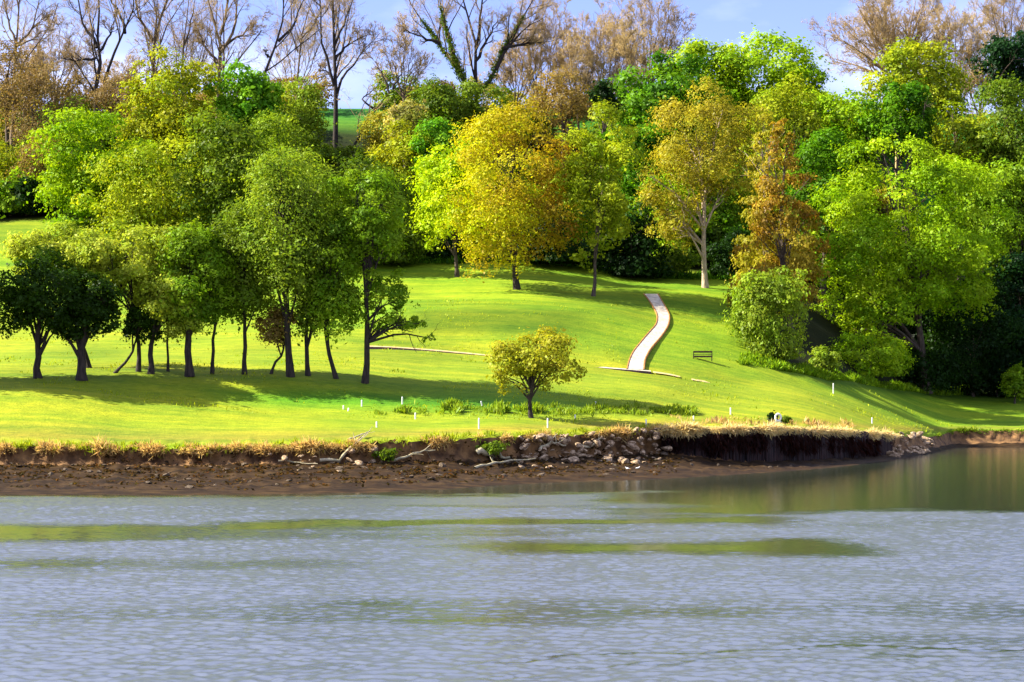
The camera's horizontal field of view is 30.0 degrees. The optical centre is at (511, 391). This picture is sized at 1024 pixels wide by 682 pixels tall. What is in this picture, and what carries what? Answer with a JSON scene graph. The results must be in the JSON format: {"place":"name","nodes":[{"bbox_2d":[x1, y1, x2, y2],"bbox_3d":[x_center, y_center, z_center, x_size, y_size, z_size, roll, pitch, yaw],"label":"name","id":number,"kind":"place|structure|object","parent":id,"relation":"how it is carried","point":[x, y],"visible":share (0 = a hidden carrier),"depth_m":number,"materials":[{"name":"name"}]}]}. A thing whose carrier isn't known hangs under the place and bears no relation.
{"place":"outdoors","nodes":[
{"label":"outdoors","id":0,"kind":"place"},
{"bbox_2d":[0,447,1023,681],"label":"river water","id":1,"kind":"structure","parent":0,"point":[909,569],"depth_m":60.31,"materials":[{"name":"grey liquid"}]},
{"bbox_2d":[0,109,1023,449],"bbox_3d":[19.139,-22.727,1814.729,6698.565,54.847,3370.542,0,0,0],"label":"lawn","id":2,"kind":"structure","parent":0,"point":[62,411],"depth_m":178.90,"materials":[{"name":"green plant"}]},
{"bbox_2d":[0,31,46,158],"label":"tree","id":3,"kind":"object","parent":2,"relation":"on","point":[10,56],"visible":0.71,"depth_m":279.42,"materials":[{"name":"brown plant"}]},
{"bbox_2d":[0,166,52,215],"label":"understorey tree","id":4,"kind":"object","parent":2,"relation":"on","point":[3,203],"visible":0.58,"depth_m":259.53,"materials":[{"name":"green plant"}]},
{"bbox_2d":[0,172,60,215],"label":"bush","id":5,"kind":"object","parent":2,"relation":"on","point":[21,187],"visible":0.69,"depth_m":259.59,"materials":[{"name":"green plant"}]},
{"bbox_2d":[0,0,76,150],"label":"bare tree","id":6,"kind":"object","parent":2,"relation":"on","point":[5,7],"visible":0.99,"depth_m":287.85,"materials":[{"name":"brown plant"}]},
{"bbox_2d":[0,242,92,378],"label":"parkland tree","id":7,"kind":"object","parent":2,"relation":"on","point":[34,300],"visible":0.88,"depth_m":152.65,"materials":[{"name":"green plant"}]},
{"bbox_2d":[0,57,104,153],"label":"tree","id":8,"kind":"object","parent":2,"relation":"on","point":[34,85],"visible":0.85,"depth_m":275.40,"materials":[{"name":"brown plant"}]},
{"bbox_2d":[18,10,106,108],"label":"bare tree","id":9,"kind":"object","parent":2,"relation":"on","point":[68,45],"visible":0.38,"depth_m":307.54,"materials":[{"name":"brown plant"}]},
{"bbox_2d":[0,218,126,367],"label":"parkland tree","id":10,"kind":"object","parent":2,"relation":"on","point":[27,245],"visible":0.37,"depth_m":158.82,"materials":[{"name":"green plant"}]},
{"bbox_2d":[44,271,128,380],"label":"parkland tree","id":11,"kind":"object","parent":2,"relation":"on","point":[97,308],"visible":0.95,"depth_m":153.10,"materials":[{"name":"green plant"}]},
{"bbox_2d":[12,104,172,226],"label":"broadleaf tree","id":12,"kind":"object","parent":2,"relation":"on","point":[61,176],"visible":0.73,"depth_m":251.74,"materials":[{"name":"green plant"}]},
{"bbox_2d":[50,0,160,148],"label":"bare tree","id":13,"kind":"object","parent":2,"relation":"on","point":[95,43],"visible":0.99,"depth_m":285.87,"materials":[{"name":"brown plant"}]},
{"bbox_2d":[30,217,196,371],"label":"parkland tree","id":14,"kind":"object","parent":2,"relation":"on","point":[130,270],"visible":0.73,"depth_m":156.73,"materials":[{"name":"green plant"}]},
{"bbox_2d":[79,68,153,148],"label":"tree","id":15,"kind":"object","parent":2,"relation":"on","point":[102,99],"visible":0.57,"depth_m":274.74,"materials":[{"name":"brown plant"}]},
{"bbox_2d":[113,303,167,372],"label":"parkland tree","id":16,"kind":"object","parent":2,"relation":"on","point":[133,320],"visible":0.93,"depth_m":157.09,"materials":[{"name":"green plant"}]},
{"bbox_2d":[66,128,252,238],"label":"broadleaf tree","id":17,"kind":"object","parent":2,"relation":"on","point":[135,211],"visible":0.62,"depth_m":243.47,"materials":[{"name":"green plant"}]},
{"bbox_2d":[126,0,196,106],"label":"bare tree","id":18,"kind":"object","parent":2,"relation":"on","point":[156,26],"visible":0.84,"depth_m":288.41,"materials":[{"name":"brown plant"}]},
{"bbox_2d":[100,41,228,179],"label":"broadleaf tree","id":19,"kind":"object","parent":2,"relation":"on","point":[154,121],"visible":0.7,"depth_m":265.87,"materials":[{"name":"green plant"}]},
{"bbox_2d":[125,261,209,373],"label":"parkland tree","id":20,"kind":"object","parent":2,"relation":"on","point":[158,309],"visible":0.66,"depth_m":156.12,"materials":[{"name":"green plant"}]},
{"bbox_2d":[125,0,234,95],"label":"bare tree","id":21,"kind":"object","parent":2,"relation":"on","point":[178,42],"visible":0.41,"depth_m":323.17,"materials":[{"name":"brown plant"}]},
{"bbox_2d":[149,218,247,376],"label":"parkland tree","id":22,"kind":"object","parent":2,"relation":"on","point":[188,241],"visible":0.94,"depth_m":155.73,"materials":[{"name":"green plant"}]},
{"bbox_2d":[157,101,281,244],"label":"broadleaf tree","id":23,"kind":"object","parent":2,"relation":"on","point":[230,170],"visible":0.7,"depth_m":241.37,"materials":[{"name":"green plant"}]},
{"bbox_2d":[193,234,252,373],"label":"parkland tree","id":24,"kind":"object","parent":2,"relation":"on","point":[228,296],"visible":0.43,"depth_m":157.97,"materials":[{"name":"green plant"}]},
{"bbox_2d":[186,0,281,118],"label":"bare tree","id":25,"kind":"object","parent":2,"relation":"on","point":[223,47],"visible":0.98,"depth_m":283.72,"materials":[{"name":"brown plant"}]},
{"bbox_2d":[201,197,288,374],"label":"parkland tree","id":26,"kind":"object","parent":2,"relation":"on","point":[249,292],"visible":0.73,"depth_m":158.09,"materials":[{"name":"green plant"}]},
{"bbox_2d":[202,57,292,161],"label":"broadleaf tree","id":27,"kind":"object","parent":2,"relation":"on","point":[254,89],"visible":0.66,"depth_m":265.99,"materials":[{"name":"green plant"}]},
{"bbox_2d":[249,304,301,373],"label":"parkland tree","id":28,"kind":"object","parent":2,"relation":"on","point":[274,334],"visible":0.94,"depth_m":159.01,"materials":[{"name":"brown plant"}]},
{"bbox_2d":[242,104,333,228],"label":"broadleaf tree","id":29,"kind":"object","parent":2,"relation":"on","point":[303,137],"visible":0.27,"depth_m":255.35,"materials":[{"name":"green plant"}]},
{"bbox_2d":[218,141,360,377],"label":"birch tree","id":30,"kind":"object","parent":2,"relation":"on","point":[274,180],"visible":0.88,"depth_m":156.95,"materials":[{"name":"green plant"}]},
{"bbox_2d":[277,73,338,161],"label":"broadleaf tree","id":31,"kind":"object","parent":2,"relation":"on","point":[313,101],"visible":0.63,"depth_m":272.51,"materials":[{"name":"green plant"}]},
{"bbox_2d":[254,1,362,99],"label":"bare tree","id":32,"kind":"object","parent":2,"relation":"on","point":[311,48],"visible":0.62,"depth_m":328.90,"materials":[{"name":"brown plant"}]},
{"bbox_2d":[263,0,359,107],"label":"bare tree","id":33,"kind":"object","parent":2,"relation":"on","point":[283,37],"visible":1,"depth_m":281.93,"materials":[{"name":"brown plant"}]},
{"bbox_2d":[274,197,348,375],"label":"parkland tree","id":34,"kind":"object","parent":2,"relation":"on","point":[306,323],"visible":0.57,"depth_m":157.83,"materials":[{"name":"green plant"}]},
{"bbox_2d":[263,141,364,264],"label":"broadleaf tree","id":35,"kind":"object","parent":2,"relation":"on","point":[334,198],"visible":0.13,"depth_m":238.12,"materials":[{"name":"green plant"}]},
{"bbox_2d":[291,204,371,378],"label":"parkland tree","id":36,"kind":"object","parent":2,"relation":"on","point":[348,302],"visible":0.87,"depth_m":157.20,"materials":[{"name":"green plant"}]},
{"bbox_2d":[311,141,379,181],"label":"bush","id":37,"kind":"object","parent":2,"relation":"on","point":[346,150],"visible":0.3,"depth_m":266.66,"materials":[{"name":"green plant"}]},
{"bbox_2d":[297,0,395,147],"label":"bare tree","id":38,"kind":"object","parent":2,"relation":"on","point":[335,75],"visible":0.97,"depth_m":296.64,"materials":[{"name":"brown plant"}]},
{"bbox_2d":[356,109,395,157],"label":"bush","id":39,"kind":"object","parent":2,"relation":"on","point":[371,140],"visible":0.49,"depth_m":271.13,"materials":[{"name":"yellow plant"}]},
{"bbox_2d":[318,144,437,264],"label":"broadleaf tree","id":40,"kind":"object","parent":2,"relation":"on","point":[403,258],"visible":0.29,"depth_m":244.02,"materials":[{"name":"green plant"}]},
{"bbox_2d":[319,164,437,383],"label":"parkland tree","id":41,"kind":"object","parent":2,"relation":"on","point":[364,219],"visible":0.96,"depth_m":157.77,"materials":[{"name":"green plant"}]},
{"bbox_2d":[369,66,421,109],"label":"understorey tree","id":42,"kind":"object","parent":2,"relation":"on","point":[391,95],"visible":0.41,"depth_m":318.14,"materials":[{"name":"green plant"}]},
{"bbox_2d":[364,117,435,239],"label":"broadleaf tree","id":43,"kind":"object","parent":2,"relation":"on","point":[399,152],"visible":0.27,"depth_m":256.76,"materials":[{"name":"green plant"}]},
{"bbox_2d":[365,11,443,101],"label":"bare tree","id":44,"kind":"object","parent":2,"relation":"on","point":[419,58],"visible":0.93,"depth_m":299.69,"materials":[{"name":"brown plant"}]},
{"bbox_2d":[378,96,430,166],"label":"hawthorn","id":45,"kind":"object","parent":2,"relation":"on","point":[412,113],"visible":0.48,"depth_m":264.79,"materials":[{"name":"yellow plant"}]},
{"bbox_2d":[403,114,468,244],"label":"broadleaf tree","id":46,"kind":"object","parent":2,"relation":"on","point":[441,137],"visible":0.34,"depth_m":252.88,"materials":[{"name":"green plant"}]},
{"bbox_2d":[400,136,496,276],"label":"lime tree","id":47,"kind":"object","parent":2,"relation":"on","point":[427,178],"visible":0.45,"depth_m":234.72,"materials":[{"name":"green plant"}]},
{"bbox_2d":[403,73,519,153],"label":"broadleaf tree","id":48,"kind":"object","parent":2,"relation":"on","point":[442,101],"visible":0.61,"depth_m":273.04,"materials":[{"name":"green plant"}]},
{"bbox_2d":[394,0,563,160],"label":"bare tree","id":49,"kind":"object","parent":2,"relation":"on","point":[455,63],"visible":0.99,"depth_m":289.89,"materials":[{"name":"brown plant"}]},
{"bbox_2d":[409,94,598,289],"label":"golden tree","id":50,"kind":"object","parent":2,"relation":"on","point":[513,219],"visible":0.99,"depth_m":221.34,"materials":[{"name":"yellow plant"}]},
{"bbox_2d":[477,29,547,105],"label":"bare tree","id":51,"kind":"object","parent":2,"relation":"on","point":[504,78],"visible":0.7,"depth_m":301.20,"materials":[{"name":"brown plant"}]},
{"bbox_2d":[483,322,587,417],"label":"solitary tree","id":52,"kind":"object","parent":2,"relation":"on","point":[525,363],"visible":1,"depth_m":147.66,"materials":[{"name":"yellow plant"}]},
{"bbox_2d":[488,0,583,118],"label":"bare tree","id":53,"kind":"object","parent":2,"relation":"on","point":[554,29],"visible":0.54,"depth_m":304.52,"materials":[{"name":"brown plant"}]},
{"bbox_2d":[374,396,699,416],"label":"rank grass","id":54,"kind":"structure","parent":2,"relation":"on","point":[457,406],"depth_m":152.37,"materials":[{"name":"green plant"}]},
{"bbox_2d":[518,65,595,181],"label":"tree","id":55,"kind":"object","parent":2,"relation":"on","point":[568,106],"visible":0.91,"depth_m":274.85,"materials":[{"name":"brown plant"}]},
{"bbox_2d":[485,190,630,266],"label":"bush","id":56,"kind":"object","parent":2,"relation":"on","point":[553,258],"visible":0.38,"depth_m":244.07,"materials":[{"name":"green plant"}]},
{"bbox_2d":[543,29,616,145],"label":"bare tree","id":57,"kind":"object","parent":2,"relation":"on","point":[591,57],"visible":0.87,"depth_m":299.81,"materials":[{"name":"brown plant"}]},
{"bbox_2d":[555,0,643,93],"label":"bare tree","id":58,"kind":"object","parent":2,"relation":"on","point":[601,37],"visible":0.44,"depth_m":308.73,"materials":[{"name":"brown plant"}]},
{"bbox_2d":[545,95,659,295],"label":"slender maple","id":59,"kind":"object","parent":2,"relation":"on","point":[611,208],"visible":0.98,"depth_m":220.49,"materials":[{"name":"green plant"}]},
{"bbox_2d":[584,76,625,198],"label":"tree","id":60,"kind":"object","parent":2,"relation":"on","point":[601,90],"visible":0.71,"depth_m":267.21,"materials":[{"name":"green plant"}]},
{"bbox_2d":[594,14,668,124],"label":"bare tree","id":61,"kind":"object","parent":2,"relation":"on","point":[630,54],"visible":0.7,"depth_m":301.10,"materials":[{"name":"brown plant"}]},
{"bbox_2d":[585,191,686,278],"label":"bush","id":62,"kind":"object","parent":2,"relation":"on","point":[636,262],"visible":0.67,"depth_m":244.81,"materials":[{"name":"green plant"}]},
{"bbox_2d":[597,110,682,221],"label":"broadleaf tree","id":63,"kind":"object","parent":2,"relation":"on","point":[648,146],"visible":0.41,"depth_m":264.06,"materials":[{"name":"green plant"}]},
{"bbox_2d":[601,0,697,84],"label":"bare tree","id":64,"kind":"object","parent":2,"relation":"on","point":[668,21],"visible":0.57,"depth_m":316.60,"materials":[{"name":"brown plant"}]},
{"bbox_2d":[601,41,734,191],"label":"broadleaf tree","id":65,"kind":"object","parent":2,"relation":"on","point":[643,97],"visible":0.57,"depth_m":273.58,"materials":[{"name":"green plant"}]},
{"bbox_2d":[629,166,722,266],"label":"broadleaf tree","id":66,"kind":"object","parent":2,"relation":"on","point":[664,242],"visible":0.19,"depth_m":257.04,"materials":[{"name":"green plant"}]},
{"bbox_2d":[626,74,787,287],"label":"pale trunk tree","id":67,"kind":"object","parent":2,"relation":"on","point":[707,183],"visible":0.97,"depth_m":238.87,"materials":[{"name":"yellow plant"}]},
{"bbox_2d":[653,34,762,201],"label":"broadleaf tree","id":68,"kind":"object","parent":2,"relation":"on","point":[701,50],"visible":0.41,"depth_m":279.43,"materials":[{"name":"green plant"}]},
{"bbox_2d":[657,156,771,249],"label":"broadleaf tree","id":69,"kind":"object","parent":2,"relation":"on","point":[731,197],"visible":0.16,"depth_m":265.57,"materials":[{"name":"green plant"}]},
{"bbox_2d":[706,224,754,275],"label":"bush","id":70,"kind":"object","parent":2,"relation":"on","point":[724,249],"visible":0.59,"depth_m":250.40,"materials":[{"name":"green plant"}]},
{"bbox_2d":[724,107,809,288],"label":"larch","id":71,"kind":"object","parent":2,"relation":"on","point":[746,263],"visible":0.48,"depth_m":230.98,"materials":[{"name":"brown plant"}]},
{"bbox_2d":[717,265,819,359],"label":"weeping tree","id":72,"kind":"object","parent":2,"relation":"on","point":[773,298],"visible":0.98,"depth_m":204.25,"materials":[{"name":"green plant"}]},
{"bbox_2d":[701,22,836,212],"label":"broadleaf tree","id":73,"kind":"object","parent":2,"relation":"on","point":[772,76],"visible":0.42,"depth_m":281.12,"materials":[{"name":"green plant"}]},
{"bbox_2d":[723,118,835,331],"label":"larch","id":74,"kind":"object","parent":2,"relation":"on","point":[803,260],"visible":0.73,"depth_m":222.81,"materials":[{"name":"brown plant"}]},
{"bbox_2d":[733,69,835,223],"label":"broadleaf tree","id":75,"kind":"object","parent":2,"relation":"on","point":[778,105],"visible":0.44,"depth_m":266.40,"materials":[{"name":"green plant"}]},
{"bbox_2d":[775,122,884,294],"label":"broadleaf tree","id":76,"kind":"object","parent":2,"relation":"on","point":[815,152],"visible":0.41,"depth_m":256.13,"materials":[{"name":"green plant"}]},
{"bbox_2d":[789,81,895,261],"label":"broadleaf tree","id":77,"kind":"object","parent":2,"relation":"on","point":[841,110],"visible":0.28,"depth_m":272.96,"materials":[{"name":"green plant"}]},
{"bbox_2d":[735,350,965,395],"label":"weeds","id":78,"kind":"object","parent":2,"relation":"on","point":[750,358],"visible":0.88,"depth_m":208.11,"materials":[{"name":"green plant"}]},
{"bbox_2d":[828,327,917,377],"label":"bush","id":79,"kind":"object","parent":2,"relation":"on","point":[891,351],"visible":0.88,"depth_m":227.88,"materials":[{"name":"green plant"}]},
{"bbox_2d":[801,0,960,174],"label":"bare tree","id":80,"kind":"object","parent":2,"relation":"on","point":[878,32],"visible":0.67,"depth_m":305.80,"materials":[{"name":"brown plant"}]},
{"bbox_2d":[851,76,940,318],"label":"broadleaf tree","id":81,"kind":"object","parent":2,"relation":"on","point":[918,124],"visible":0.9,"depth_m":266.75,"materials":[{"name":"green plant"}]},
{"bbox_2d":[800,132,1021,393],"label":"tree","id":82,"kind":"object","parent":2,"relation":"on","point":[863,242],"visible":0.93,"depth_m":240.89,"materials":[{"name":"green plant"}]},
{"bbox_2d":[851,31,985,277],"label":"broadleaf tree","id":83,"kind":"object","parent":2,"relation":"on","point":[908,53],"visible":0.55,"depth_m":285.41,"materials":[{"name":"green plant"}]},
{"bbox_2d":[900,343,968,391],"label":"bush","id":84,"kind":"object","parent":2,"relation":"on","point":[938,374],"visible":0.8,"depth_m":242.70,"materials":[{"name":"green plant"}]},
{"bbox_2d":[913,0,991,141],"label":"bare tree","id":85,"kind":"object","parent":2,"relation":"on","point":[977,36],"visible":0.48,"depth_m":301.50,"materials":[{"name":"brown plant"}]},
{"bbox_2d":[891,97,1019,351],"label":"broadleaf tree","id":86,"kind":"object","parent":2,"relation":"on","point":[957,148],"visible":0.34,"depth_m":269.58,"materials":[{"name":"green plant"}]},
{"bbox_2d":[915,272,1023,396],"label":"bush","id":87,"kind":"object","parent":2,"relation":"on","point":[981,328],"visible":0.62,"depth_m":248.79,"materials":[{"name":"green plant"}]},
{"bbox_2d":[944,30,1002,271],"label":"bare tree","id":88,"kind":"object","parent":2,"relation":"on","point":[967,50],"visible":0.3,"depth_m":299.92,"materials":[{"name":"brown plant"}]},
{"bbox_2d":[948,157,1023,339],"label":"broadleaf tree","id":89,"kind":"object","parent":2,"relation":"on","point":[997,226],"visible":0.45,"depth_m":254.52,"materials":[{"name":"green plant"}]},
{"bbox_2d":[954,153,1023,320],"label":"broadleaf tree","id":90,"kind":"object","parent":2,"relation":"on","point":[1019,243],"visible":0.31,"depth_m":256.17,"materials":[{"name":"green plant"}]},
{"bbox_2d":[955,71,1023,305],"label":"broadleaf tree","id":91,"kind":"object","parent":2,"relation":"on","point":[1011,108],"visible":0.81,"depth_m":265.49,"materials":[{"name":"green plant"}]},
{"bbox_2d":[961,0,1023,50],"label":"bare tree","id":92,"kind":"object","parent":2,"relation":"on","point":[995,9],"visible":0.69,"depth_m":321.23,"materials":[{"name":"brown plant"}]},
{"bbox_2d":[965,30,1023,297],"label":"yew tree","id":93,"kind":"object","parent":2,"relation":"on","point":[1005,57],"visible":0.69,"depth_m":292.21,"materials":[{"name":"green plant"}]},
{"bbox_2d":[973,247,1023,373],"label":"broadleaf tree","id":94,"kind":"object","parent":2,"relation":"on","point":[1013,265],"visible":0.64,"depth_m":251.98,"materials":[{"name":"green plant"}]},
{"bbox_2d":[996,361,1023,403],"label":"bush","id":95,"kind":"object","parent":2,"relation":"on","point":[1012,382],"visible":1,"depth_m":245.50,"materials":[{"name":"green plant"}]},
{"bbox_2d":[0,442,1023,494],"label":"mud shore","id":96,"kind":"structure","parent":0,"point":[702,466],"depth_m":126.46,"materials":[{"name":"brown soil"}]},
{"bbox_2d":[0,433,680,489],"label":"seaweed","id":97,"kind":"object","parent":96,"relation":"on","point":[22,473],"visible":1,"depth_m":128.06,"materials":[{"name":"plant"}]},
{"bbox_2d":[661,426,891,461],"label":"timber wall","id":98,"kind":"structure","parent":96,"relation":"on","point":[772,454],"depth_m":152.75,"materials":[{"name":"brown wood"}]},
{"bbox_2d":[660,432,894,459],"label":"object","id":99,"kind":"object","parent":98,"relation":"attached to","point":[717,443],"visible":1,"depth_m":152.57,"materials":[{"name":"brown plant"}]},
{"bbox_2d":[656,418,903,441],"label":"dry grass","id":100,"kind":"structure","parent":98,"relation":"on","point":[686,429],"depth_m":151.07,"materials":[{"name":"plant"}]},
{"bbox_2d":[0,430,1023,466],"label":"river bank","id":101,"kind":"structure","parent":0,"point":[462,450],"depth_m":131.95,"materials":[{"name":"soil"}]},
{"bbox_2d":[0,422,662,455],"bbox_3d":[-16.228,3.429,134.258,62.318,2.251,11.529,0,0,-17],"label":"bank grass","id":102,"kind":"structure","parent":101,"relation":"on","point":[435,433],"depth_m":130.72,"materials":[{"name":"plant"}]},
{"bbox_2d":[0,421,664,459],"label":"dry grass","id":103,"kind":"structure","parent":101,"relation":"on","point":[309,443],"depth_m":130.00,"materials":[{"name":"beige plant"}]},
{"bbox_2d":[0,0,1023,113],"label":"sky","id":104,"kind":"structure","parent":0,"point":[717,21],"materials":[{"name":"blue"}]},
{"bbox_2d":[405,254,741,280],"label":"wood edge grass","id":105,"kind":"structure","parent":0,"point":[688,275],"depth_m":248.10,"materials":[{"name":"plant"}]},
{"bbox_2d":[628,294,668,368],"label":"gravel path","id":106,"kind":"structure","parent":0,"point":[644,347],"depth_m":201.63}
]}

